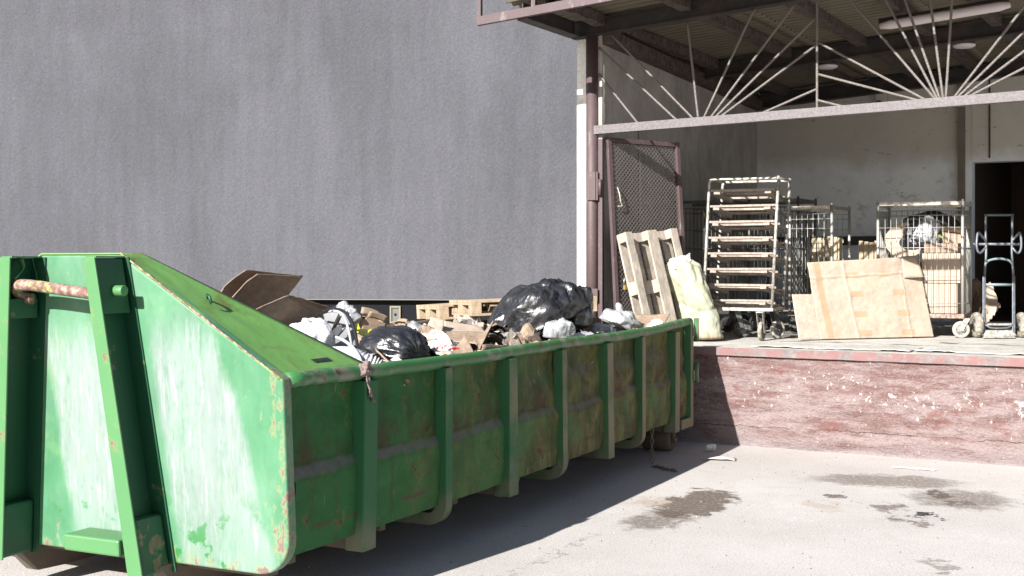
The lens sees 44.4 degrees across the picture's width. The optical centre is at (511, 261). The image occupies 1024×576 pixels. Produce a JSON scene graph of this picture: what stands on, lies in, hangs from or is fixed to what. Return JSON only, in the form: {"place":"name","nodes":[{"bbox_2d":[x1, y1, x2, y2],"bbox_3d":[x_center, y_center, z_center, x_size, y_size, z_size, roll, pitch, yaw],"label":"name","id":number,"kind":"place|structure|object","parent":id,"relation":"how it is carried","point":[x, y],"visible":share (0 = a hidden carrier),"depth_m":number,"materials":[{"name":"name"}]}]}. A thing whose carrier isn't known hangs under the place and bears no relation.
{"place":"outdoors","nodes":[
{"label":"outdoors","id":0,"kind":"place"},
{"bbox_2d":[0,0,576,323],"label":"grey building","id":1,"kind":"structure","parent":0,"point":[383,156],"depth_m":19.59,"materials":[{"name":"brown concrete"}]},
{"bbox_2d":[390,306,400,322],"bbox_3d":[-1.815,0.830,19.513,0.174,0.272,0.040,0,0,8],"label":"vent box","id":2,"kind":"object","parent":1,"relation":"attached to","point":[395,313],"visible":0.8,"depth_m":19.51,"materials":[{"name":"brown plastic"}]},
{"bbox_2d":[0,437,1023,575],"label":"ground","id":3,"kind":"structure","parent":0,"point":[472,531],"depth_m":8.78,"materials":[{"name":"concrete"}]},
{"bbox_2d":[0,252,698,575],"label":"roll off container","id":4,"kind":"object","parent":3,"relation":"on","point":[157,418],"visible":0.94,"depth_m":6.93,"materials":[{"name":"metal"}]},
{"bbox_2d":[363,366,375,402],"bbox_3d":[-0.813,0.685,7.017,0.071,0.211,0.105,0,0,-39],"label":"hanging rag","id":5,"kind":"object","parent":4,"relation":"hanging from","point":[368,380],"visible":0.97,"depth_m":6.98,"materials":[{"name":"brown fabric"}]},
{"bbox_2d":[359,360,372,376],"bbox_3d":[-0.826,0.598,6.992,0.098,0.092,0.095,0,0,-37],"label":"rag knot","id":6,"kind":"object","parent":5,"relation":"attached to","point":[365,372],"visible":0.89,"depth_m":6.97,"materials":[{"name":"brown fabric"}]},
{"bbox_2d":[437,330,548,355],"bbox_3d":[-0.682,0.724,10.339,2.440,0.298,5.600,0,0,26],"label":"rubbish","id":7,"kind":"object","parent":4,"relation":"in","point":[543,338],"visible":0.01,"depth_m":11.01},
{"bbox_2d":[256,295,328,324],"bbox_3d":[-1.512,0.401,8.365,0.170,0.356,0.859,0,0,23],"label":"cardboard box","id":8,"kind":"object","parent":7,"relation":"on","point":[288,309],"visible":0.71,"depth_m":8.38,"materials":[{"name":"brown cardboard"}]},
{"bbox_2d":[333,335,362,361],"bbox_3d":[-1.063,0.589,8.056,0.064,0.214,0.779,0,0,-25],"label":"thin tube","id":9,"kind":"object","parent":7,"relation":"on","point":[350,345],"visible":0.62,"depth_m":8.03,"materials":[{"name":"grey plastic"}]},
{"bbox_2d":[332,346,382,363],"bbox_3d":[-1.008,0.645,8.029,0.499,0.198,0.207,0,0,36],"label":"corrugated hose","id":10,"kind":"object","parent":7,"relation":"on","point":[348,350],"visible":0.23,"depth_m":7.93,"materials":[{"name":"grey plastic"}]},
{"bbox_2d":[481,344,511,349],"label":"cardboard sheet","id":11,"kind":"object","parent":7,"relation":"on","point":[487,346],"visible":0.09,"depth_m":9.18,"materials":[{"name":"brown cardboard"}]},
{"bbox_2d":[331,314,662,385],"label":"rubbish scraps","id":12,"kind":"object","parent":7,"relation":"on","point":[527,333],"visible":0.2,"depth_m":9.99,"materials":[{"name":"cardboard"}]},
{"bbox_2d":[221,269,302,296],"bbox_3d":[-1.806,0.242,8.902,0.154,0.373,0.997,0,0,21],"label":"cardboard sheet","id":13,"kind":"object","parent":12,"relation":"on","point":[231,288],"visible":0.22,"depth_m":8.66,"materials":[{"name":"brown cardboard"}]},
{"bbox_2d":[232,274,302,308],"bbox_3d":[-1.765,0.297,8.768,0.182,0.423,0.844,0,0,22],"label":"cardboard sheet","id":14,"kind":"object","parent":12,"relation":"on","point":[257,291],"visible":0.61,"depth_m":8.78,"materials":[{"name":"brown cardboard"}]},
{"bbox_2d":[289,317,335,345],"bbox_3d":[-1.325,0.482,8.301,0.309,0.218,0.292,0,0,0],"label":"carrier bag","id":15,"kind":"object","parent":12,"relation":"on","point":[320,329],"visible":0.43,"depth_m":8.22,"materials":[{"name":"white plastic"}]},
{"bbox_2d":[321,310,355,345],"bbox_3d":[-1.227,0.481,8.971,0.582,0.246,0.209,0,0,43],"label":"plastic panel","id":16,"kind":"object","parent":12,"relation":"on","point":[330,318],"visible":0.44,"depth_m":9.04,"materials":[{"name":"white plastic"}]},
{"bbox_2d":[318,308,358,348],"bbox_3d":[-1.177,0.469,8.667,0.084,0.293,0.622,0,0,-35],"label":"cable","id":17,"kind":"object","parent":12,"relation":"on","point":[346,313],"visible":0.82,"depth_m":8.61,"materials":[{"name":"black plastic"}]},
{"bbox_2d":[325,310,352,344],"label":"edge trim","id":18,"kind":"structure","parent":12,"relation":"on","point":[346,323],"depth_m":8.59,"materials":[{"name":"grey plastic"}]},
{"bbox_2d":[332,300,361,322],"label":"film bag","id":19,"kind":"object","parent":12,"relation":"on","point":[354,314],"visible":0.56,"depth_m":9.55,"materials":[{"name":"plastic"}]},
{"bbox_2d":[350,323,360,332],"bbox_3d":[-1.150,0.475,9.100,0.088,0.092,0.223,0,0,-12],"label":"yellow strip","id":20,"kind":"object","parent":12,"relation":"on","point":[357,327],"visible":0.44,"depth_m":9.09,"materials":[{"name":"yellow plastic"}]},
{"bbox_2d":[358,328,371,335],"bbox_3d":[-1.093,0.507,9.251,0.129,0.075,0.323,0,0,-9],"label":"yellow strip","id":21,"kind":"object","parent":12,"relation":"on","point":[363,332],"visible":0.48,"depth_m":9.22,"materials":[{"name":"yellow plastic"}]},
{"bbox_2d":[357,307,389,329],"bbox_3d":[-1.075,0.467,9.695,0.258,0.228,0.172,0,0,-33],"label":"cardboard box","id":22,"kind":"object","parent":12,"relation":"on","point":[373,319],"visible":0.84,"depth_m":9.65,"materials":[{"name":"brown cardboard"}]},
{"bbox_2d":[375,348,389,361],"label":"cardboard sheet","id":23,"kind":"object","parent":12,"relation":"on","point":[381,355],"visible":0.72,"depth_m":7.89,"materials":[{"name":"beige cardboard"}]},
{"bbox_2d":[359,325,429,359],"bbox_3d":[-0.779,0.546,8.296,0.471,0.247,0.423,0,0,0],"label":"bin bag","id":24,"kind":"object","parent":12,"relation":"on","point":[402,342],"visible":0.76,"depth_m":8.17,"materials":[{"name":"black plastic"}]},
{"bbox_2d":[391,318,409,325],"bbox_3d":[-0.941,0.531,10.597,0.156,0.092,0.157,0,0,6],"label":"cardboard box","id":25,"kind":"object","parent":12,"relation":"on","point":[402,321],"visible":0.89,"depth_m":10.57,"materials":[{"name":"brown cardboard"}]},
{"bbox_2d":[428,340,458,351],"bbox_3d":[-0.545,0.605,9.005,0.355,0.082,0.207,0,0,0],"label":"food wrap","id":26,"kind":"object","parent":12,"relation":"on","point":[439,345],"visible":0.52,"depth_m":8.93,"materials":[{"name":"white plastic"}]},
{"bbox_2d":[421,317,493,348],"bbox_3d":[-0.429,0.545,9.772,0.518,0.209,1.094,0,0,7],"label":"cardboard box","id":27,"kind":"object","parent":12,"relation":"on","point":[454,331],"visible":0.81,"depth_m":9.91,"materials":[{"name":"brown cardboard"}]},
{"bbox_2d":[416,302,498,319],"bbox_3d":[-0.286,0.482,12.784,1.207,0.226,0.804,0,0,-20],"label":"pallet","id":28,"kind":"object","parent":12,"relation":"on","point":[429,311],"visible":0.46,"depth_m":12.44,"materials":[{"name":"brown wood"}]},
{"bbox_2d":[450,334,473,353],"bbox_3d":[-0.339,0.635,8.890,0.202,0.212,0.593,0,0,17],"label":"cardboard sheet","id":29,"kind":"object","parent":12,"relation":"on","point":[463,345],"visible":0.3,"depth_m":8.98,"materials":[{"name":"brown cardboard"}]},
{"bbox_2d":[449,314,489,322],"bbox_3d":[0.063,0.570,12.261,1.204,0.194,0.803,0,0,-17],"label":"pallet","id":30,"kind":"object","parent":12,"relation":"on","point":[459,318],"visible":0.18,"depth_m":11.88,"materials":[{"name":"brown wood"}]},
{"bbox_2d":[449,296,596,315],"bbox_3d":[0.098,0.430,12.171,1.254,0.195,0.803,0,0,-18],"label":"pallet","id":31,"kind":"object","parent":30,"relation":"on","point":[471,307],"visible":0.41,"depth_m":11.92,"materials":[{"name":"brown wood"}]},
{"bbox_2d":[612,326,625,331],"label":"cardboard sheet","id":32,"kind":"object","parent":12,"relation":"on","point":[618,329],"visible":0.17,"depth_m":11.62,"materials":[{"name":"brown cardboard"}]},
{"bbox_2d":[635,314,669,327],"bbox_3d":[1.280,0.585,11.854,0.279,0.160,0.618,0,0,22],"label":"cardboard sheet","id":33,"kind":"object","parent":12,"relation":"on","point":[644,320],"visible":0.45,"depth_m":11.97,"materials":[{"name":"brown cardboard"}]},
{"bbox_2d":[599,302,640,329],"bbox_3d":[1.003,0.522,11.711,0.385,0.278,0.317,0,0,0],"label":"film bag","id":34,"kind":"object","parent":33,"relation":"on","point":[619,317],"visible":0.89,"depth_m":11.59,"materials":[{"name":"plastic"}]},
{"bbox_2d":[646,319,662,326],"bbox_3d":[1.351,0.586,11.802,0.173,0.088,0.156,0,0,0],"label":"tissue wad","id":35,"kind":"object","parent":33,"relation":"on","point":[655,322],"visible":0.53,"depth_m":11.78,"materials":[{"name":"white paper"}]},
{"bbox_2d":[487,278,588,332],"bbox_3d":[0.219,0.425,10.836,0.742,0.566,0.807,0,0,41],"label":"bin bag","id":36,"kind":"object","parent":7,"relation":"on","point":[539,305],"visible":0.7,"depth_m":10.56,"materials":[{"name":"black plastic"}]},
{"bbox_2d":[481,316,601,323],"bbox_3d":[0.203,0.650,12.531,1.205,0.201,0.801,0,0,-14],"label":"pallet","id":37,"kind":"object","parent":7,"relation":"on","point":[596,320],"visible":0.08,"depth_m":12.28,"materials":[{"name":"brown wood"}]},
{"bbox_2d":[568,285,593,327],"bbox_3d":[0.540,0.393,10.947,0.348,0.386,0.403,0,0,0],"label":"bin bag","id":38,"kind":"object","parent":7,"relation":"on","point":[583,318],"visible":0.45,"depth_m":10.80,"materials":[{"name":"black plastic"}]},
{"bbox_2d":[589,323,613,332],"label":"film bag","id":39,"kind":"object","parent":7,"relation":"on","point":[597,327],"visible":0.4,"depth_m":11.10,"materials":[{"name":"plastic"}]},
{"bbox_2d":[650,428,677,471],"bbox_3d":[1.350,1.677,11.114,0.067,0.359,0.366,0,0,-30],"label":"chain","id":40,"kind":"object","parent":4,"relation":"hanging from","point":[663,467],"visible":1,"depth_m":11.24,"materials":[{"name":"metal"}]},
{"bbox_2d":[693,323,693,422],"bbox_3d":[0.591,1.110,12.944,2.640,1.000,0.100,0,0,26],"label":"rear door","id":41,"kind":"structure","parent":4,"relation":"in","point":[693,323],"depth_m":12.40,"materials":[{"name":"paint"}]},
{"bbox_2d":[577,39,585,286],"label":"white pillar","id":42,"kind":"structure","parent":3,"relation":"on","point":[581,162],"depth_m":13.56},
{"bbox_2d":[308,447,1022,575],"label":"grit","id":43,"kind":"object","parent":3,"relation":"on","point":[742,516],"visible":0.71,"depth_m":9.38,"materials":[{"name":"grey gravel"}]},
{"bbox_2d":[598,35,756,320],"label":"dock side wall","id":44,"kind":"structure","parent":3,"relation":"on","point":[707,153],"depth_m":15.39,"materials":[{"name":"paint"}]},
{"bbox_2d":[705,444,715,450],"bbox_3d":[1.934,1.809,12.203,0.108,0.067,0.102,0,0,0],"label":"paper ball","id":45,"kind":"object","parent":3,"relation":"on","point":[709,447],"visible":1,"depth_m":12.17,"materials":[{"name":"white paper"}]},
{"bbox_2d":[704,456,736,460],"bbox_3d":[1.937,1.831,11.660,0.300,0.028,0.108,0,0,12],"label":"cardboard scrap","id":46,"kind":"object","parent":3,"relation":"on","point":[724,457],"visible":1,"depth_m":11.64,"materials":[{"name":"cardboard"}]},
{"bbox_2d":[476,0,1023,316],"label":"canopy","id":47,"kind":"object","parent":3,"relation":"on","point":[744,52],"visible":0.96,"depth_m":13.89,"materials":[{"name":"metal"}]},
{"bbox_2d":[818,61,837,69],"bbox_3d":[3.969,-2.464,15.787,0.258,0.082,0.258,0,0,0],"label":"round lamp","id":48,"kind":"object","parent":47,"relation":"attached to","point":[828,65],"visible":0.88,"depth_m":15.69,"materials":[{"name":"grey plastic"}]},
{"bbox_2d":[878,0,1010,28],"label":"tube lamp","id":49,"kind":"object","parent":47,"relation":"attached to","point":[965,10],"visible":0.88,"depth_m":13.09,"materials":[{"name":"grey plastic"}]},
{"bbox_2d":[953,41,975,48],"bbox_3d":[5.399,-2.589,14.971,0.258,0.082,0.258,0,0,0],"label":"round lamp","id":50,"kind":"object","parent":47,"relation":"attached to","point":[967,45],"visible":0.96,"depth_m":14.89,"materials":[{"name":"grey plastic"}]},
{"bbox_2d":[633,318,1023,466],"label":"loading dock","id":51,"kind":"object","parent":3,"relation":"on","point":[949,406],"visible":0.66,"depth_m":12.02,"materials":[{"name":"red paint"}]},
{"bbox_2d":[598,139,603,322],"bbox_3d":[0.949,-0.217,13.336,0.050,2.165,0.050,0,0,30],"label":"gate post","id":52,"kind":"object","parent":51,"relation":"on","point":[601,231],"visible":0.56,"depth_m":13.31,"materials":[{"name":"brown metal"}]},
{"bbox_2d":[606,137,685,314],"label":"gate","id":53,"kind":"structure","parent":51,"relation":"on","point":[677,190],"depth_m":13.57,"materials":[{"name":"brown metal"}]},
{"bbox_2d":[623,278,627,289],"bbox_3d":[1.203,0.241,13.259,0.061,0.124,0.029,0,0,-36],"label":"padlock","id":54,"kind":"object","parent":53,"relation":"hanging from","point":[625,287],"visible":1,"depth_m":13.25,"materials":[{"name":"gold metal"}]},
{"bbox_2d":[616,228,682,321],"bbox_3d":[1.576,0.262,13.433,0.881,1.252,0.419,0,0,-40],"label":"pallet","id":55,"kind":"object","parent":51,"relation":"on","point":[656,286],"visible":0.53,"depth_m":13.38,"materials":[{"name":"brown wood"}]},
{"bbox_2d":[665,253,723,340],"bbox_3d":[1.974,0.383,13.626,0.638,0.955,0.426,0,0,0],"label":"woven sack","id":56,"kind":"object","parent":51,"relation":"on","point":[691,295],"visible":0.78,"depth_m":13.47,"materials":[{"name":"beige fabric"}]},
{"bbox_2d":[674,200,749,331],"bbox_3d":[2.490,0.043,15.773,0.913,1.644,0.790,0,0,30],"label":"roll cage","id":57,"kind":"object","parent":51,"relation":"on","point":[727,323],"visible":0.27,"depth_m":15.47,"materials":[{"name":"metal"}]},
{"bbox_2d":[704,176,790,340],"bbox_3d":[2.599,-0.030,13.936,0.907,1.791,0.662,0,0,29],"label":"shelf trolley","id":58,"kind":"object","parent":51,"relation":"on","point":[742,328],"visible":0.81,"depth_m":13.89,"materials":[{"name":"metal"}]},
{"bbox_2d":[747,196,816,330],"bbox_3d":[3.425,0.033,15.757,0.733,1.664,0.791,0,0,30],"label":"roll cage","id":59,"kind":"object","parent":51,"relation":"on","point":[752,315],"visible":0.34,"depth_m":15.62,"materials":[{"name":"metal"}]},
{"bbox_2d":[792,294,821,339],"bbox_3d":[3.300,0.610,13.785,0.488,0.494,0.188,0,0,-24],"label":"cardboard sheet","id":60,"kind":"object","parent":51,"relation":"on","point":[805,316],"visible":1,"depth_m":13.74,"materials":[{"name":"beige cardboard"}]},
{"bbox_2d":[788,203,850,333],"bbox_3d":[3.715,0.093,15.034,0.613,1.544,0.820,0,0,30],"label":"roll cage","id":61,"kind":"object","parent":51,"relation":"on","point":[831,208],"visible":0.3,"depth_m":14.97,"materials":[{"name":"metal"}]},
{"bbox_2d":[812,236,843,261],"bbox_3d":[3.756,-0.135,14.924,0.382,0.330,0.030,0,0,30],"label":"slat crate","id":62,"kind":"object","parent":61,"relation":"in","point":[824,249],"visible":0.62,"depth_m":14.92,"materials":[{"name":"brown wood"}]},
{"bbox_2d":[751,341,924,351],"bbox_3d":[3.315,0.851,12.651,1.550,0.022,0.957,0,0,30],"label":"floor sheet","id":63,"kind":"object","parent":51,"relation":"on","point":[840,345],"visible":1,"depth_m":12.59,"materials":[{"name":"cardboard"}]},
{"bbox_2d":[807,255,933,338],"bbox_3d":[4.031,0.394,14.051,1.511,0.923,0.244,0,0,-19],"label":"cardboard sheet","id":64,"kind":"object","parent":51,"relation":"on","point":[871,298],"visible":1,"depth_m":14.04,"materials":[{"name":"beige cardboard"}]},
{"bbox_2d":[876,198,971,337],"bbox_3d":[4.838,0.078,14.629,1.043,1.574,0.760,0,0,27],"label":"roll cage","id":65,"kind":"object","parent":51,"relation":"on","point":[960,328],"visible":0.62,"depth_m":14.30,"materials":[{"name":"metal"}]},
{"bbox_2d":[923,283,960,312],"bbox_3d":[4.992,0.421,14.507,0.400,0.337,0.500,0,0,30],"label":"carton","id":66,"kind":"object","parent":65,"relation":"on","point":[938,293],"visible":0.64,"depth_m":14.28,"materials":[{"name":"cardboard"}]},
{"bbox_2d":[922,253,960,282],"bbox_3d":[5.010,0.076,14.498,0.420,0.337,0.500,0,0,30],"label":"carton","id":67,"kind":"object","parent":66,"relation":"on","point":[942,264],"visible":0.77,"depth_m":14.28,"materials":[{"name":"cardboard"}]},
{"bbox_2d":[924,243,960,252],"bbox_3d":[5.019,-0.153,14.538,0.380,0.107,0.450,0,0,30],"label":"carton","id":68,"kind":"object","parent":67,"relation":"on","point":[942,250],"visible":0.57,"depth_m":14.34,"materials":[{"name":"cardboard"}]},
{"bbox_2d":[911,216,940,242],"bbox_3d":[4.781,-0.355,14.470,0.354,0.350,0.217,0,0,13],"label":"film bag","id":69,"kind":"object","parent":68,"relation":"on","point":[931,221],"visible":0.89,"depth_m":14.42,"materials":[{"name":"plastic"}]},
{"bbox_2d":[899,210,960,249],"bbox_3d":[4.892,-0.364,14.672,0.770,0.461,0.413,0,0,0],"label":"bin bag","id":70,"kind":"object","parent":68,"relation":"on","point":[941,218],"visible":0.52,"depth_m":14.54,"materials":[{"name":"black plastic"}]},
{"bbox_2d":[940,226,968,242],"bbox_3d":[5.106,-0.315,14.541,0.369,0.262,0.308,0,0,13],"label":"carton","id":71,"kind":"object","parent":68,"relation":"on","point":[944,231],"visible":0.42,"depth_m":14.45,"materials":[{"name":"cardboard"}]},
{"bbox_2d":[914,342,1023,354],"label":"floor sheet","id":72,"kind":"object","parent":51,"relation":"on","point":[999,349],"visible":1,"depth_m":12.17,"materials":[{"name":"cardboard"}]},
{"bbox_2d":[972,277,982,301],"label":"cardboard sheet","id":73,"kind":"object","parent":51,"relation":"on","point":[977,286],"visible":0.48,"depth_m":15.26,"materials":[{"name":"brown cardboard"}]},
{"bbox_2d":[972,292,986,316],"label":"cardboard sheet","id":74,"kind":"object","parent":51,"relation":"on","point":[977,304],"visible":0.48,"depth_m":14.94,"materials":[{"name":"brown cardboard"}]},
{"bbox_2d":[986,282,1000,322],"bbox_3d":[5.677,0.488,14.802,0.171,0.496,0.396,0,0,16],"label":"cardboard sheet","id":75,"kind":"object","parent":51,"relation":"on","point":[993,305],"visible":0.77,"depth_m":14.80,"materials":[{"name":"beige cardboard"}]},
{"bbox_2d":[969,214,1023,337],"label":"hand truck","id":76,"kind":"object","parent":51,"relation":"on","point":[978,325],"visible":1,"depth_m":14.19,"materials":[{"name":"blue paint"}]},
{"bbox_2d":[975,162,1023,320],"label":"dark room","id":77,"kind":"object","parent":51,"relation":"on","point":[999,188],"visible":0.31,"depth_m":20.70,"materials":[{"name":"paint"}]},
{"bbox_2d":[756,57,1023,321],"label":"dock back wall","id":78,"kind":"structure","parent":3,"relation":"on","point":[860,165],"depth_m":18.39,"materials":[{"name":"paint"}]},
{"bbox_2d":[875,77,886,102],"bbox_3d":[5.476,-2.504,18.255,0.146,0.548,0.399,0,0,-44],"label":"alarm box","id":79,"kind":"object","parent":78,"relation":"attached to","point":[881,97],"visible":0.3,"depth_m":18.30,"materials":[{"name":"paint"}]},
{"bbox_2d":[892,467,935,470],"bbox_3d":[3.570,1.840,11.140,0.374,0.015,0.037,0,0,31],"label":"paper strip","id":80,"kind":"object","parent":3,"relation":"on","point":[915,468],"visible":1,"depth_m":11.12,"materials":[{"name":"white paper"}]},
{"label":"cardboard sheet","id":81,"kind":"object","parent":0,"visible":0},
{"bbox_2d":[543,318,575,338],"bbox_3d":[0.388,0.549,10.302,0.271,0.177,0.274,0,0,0],"label":"film bag","id":82,"kind":"object","parent":81,"relation":"on","point":[560,328],"visible":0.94,"depth_m":10.21,"materials":[{"name":"plastic"}]},
{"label":"cardboard sheet","id":83,"kind":"object","parent":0,"visible":0},
{"bbox_2d":[572,331,593,336],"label":"film bag","id":84,"kind":"object","parent":83,"relation":"on","point":[583,333],"visible":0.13,"depth_m":10.45,"materials":[{"name":"plastic"}]},
{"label":"carton","id":85,"kind":"object","parent":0,"visible":0},
{"bbox_2d":[886,222,920,257],"bbox_3d":[4.576,-0.236,14.599,0.437,0.441,0.073,0,0,31],"label":"card disc","id":86,"kind":"object","parent":85,"relation":"on","point":[901,251],"visible":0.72,"depth_m":14.62,"materials":[{"name":"cardboard"}]},
{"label":"crate stack","id":87,"kind":"object","parent":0,"visible":0},
{"bbox_2d":[858,241,888,259],"bbox_3d":[4.393,-0.100,15.194,0.382,0.300,0.030,0,0,30],"label":"slat crate","id":88,"kind":"object","parent":87,"relation":"on","point":[869,250],"visible":0.47,"depth_m":15.21,"materials":[{"name":"brown wood"}]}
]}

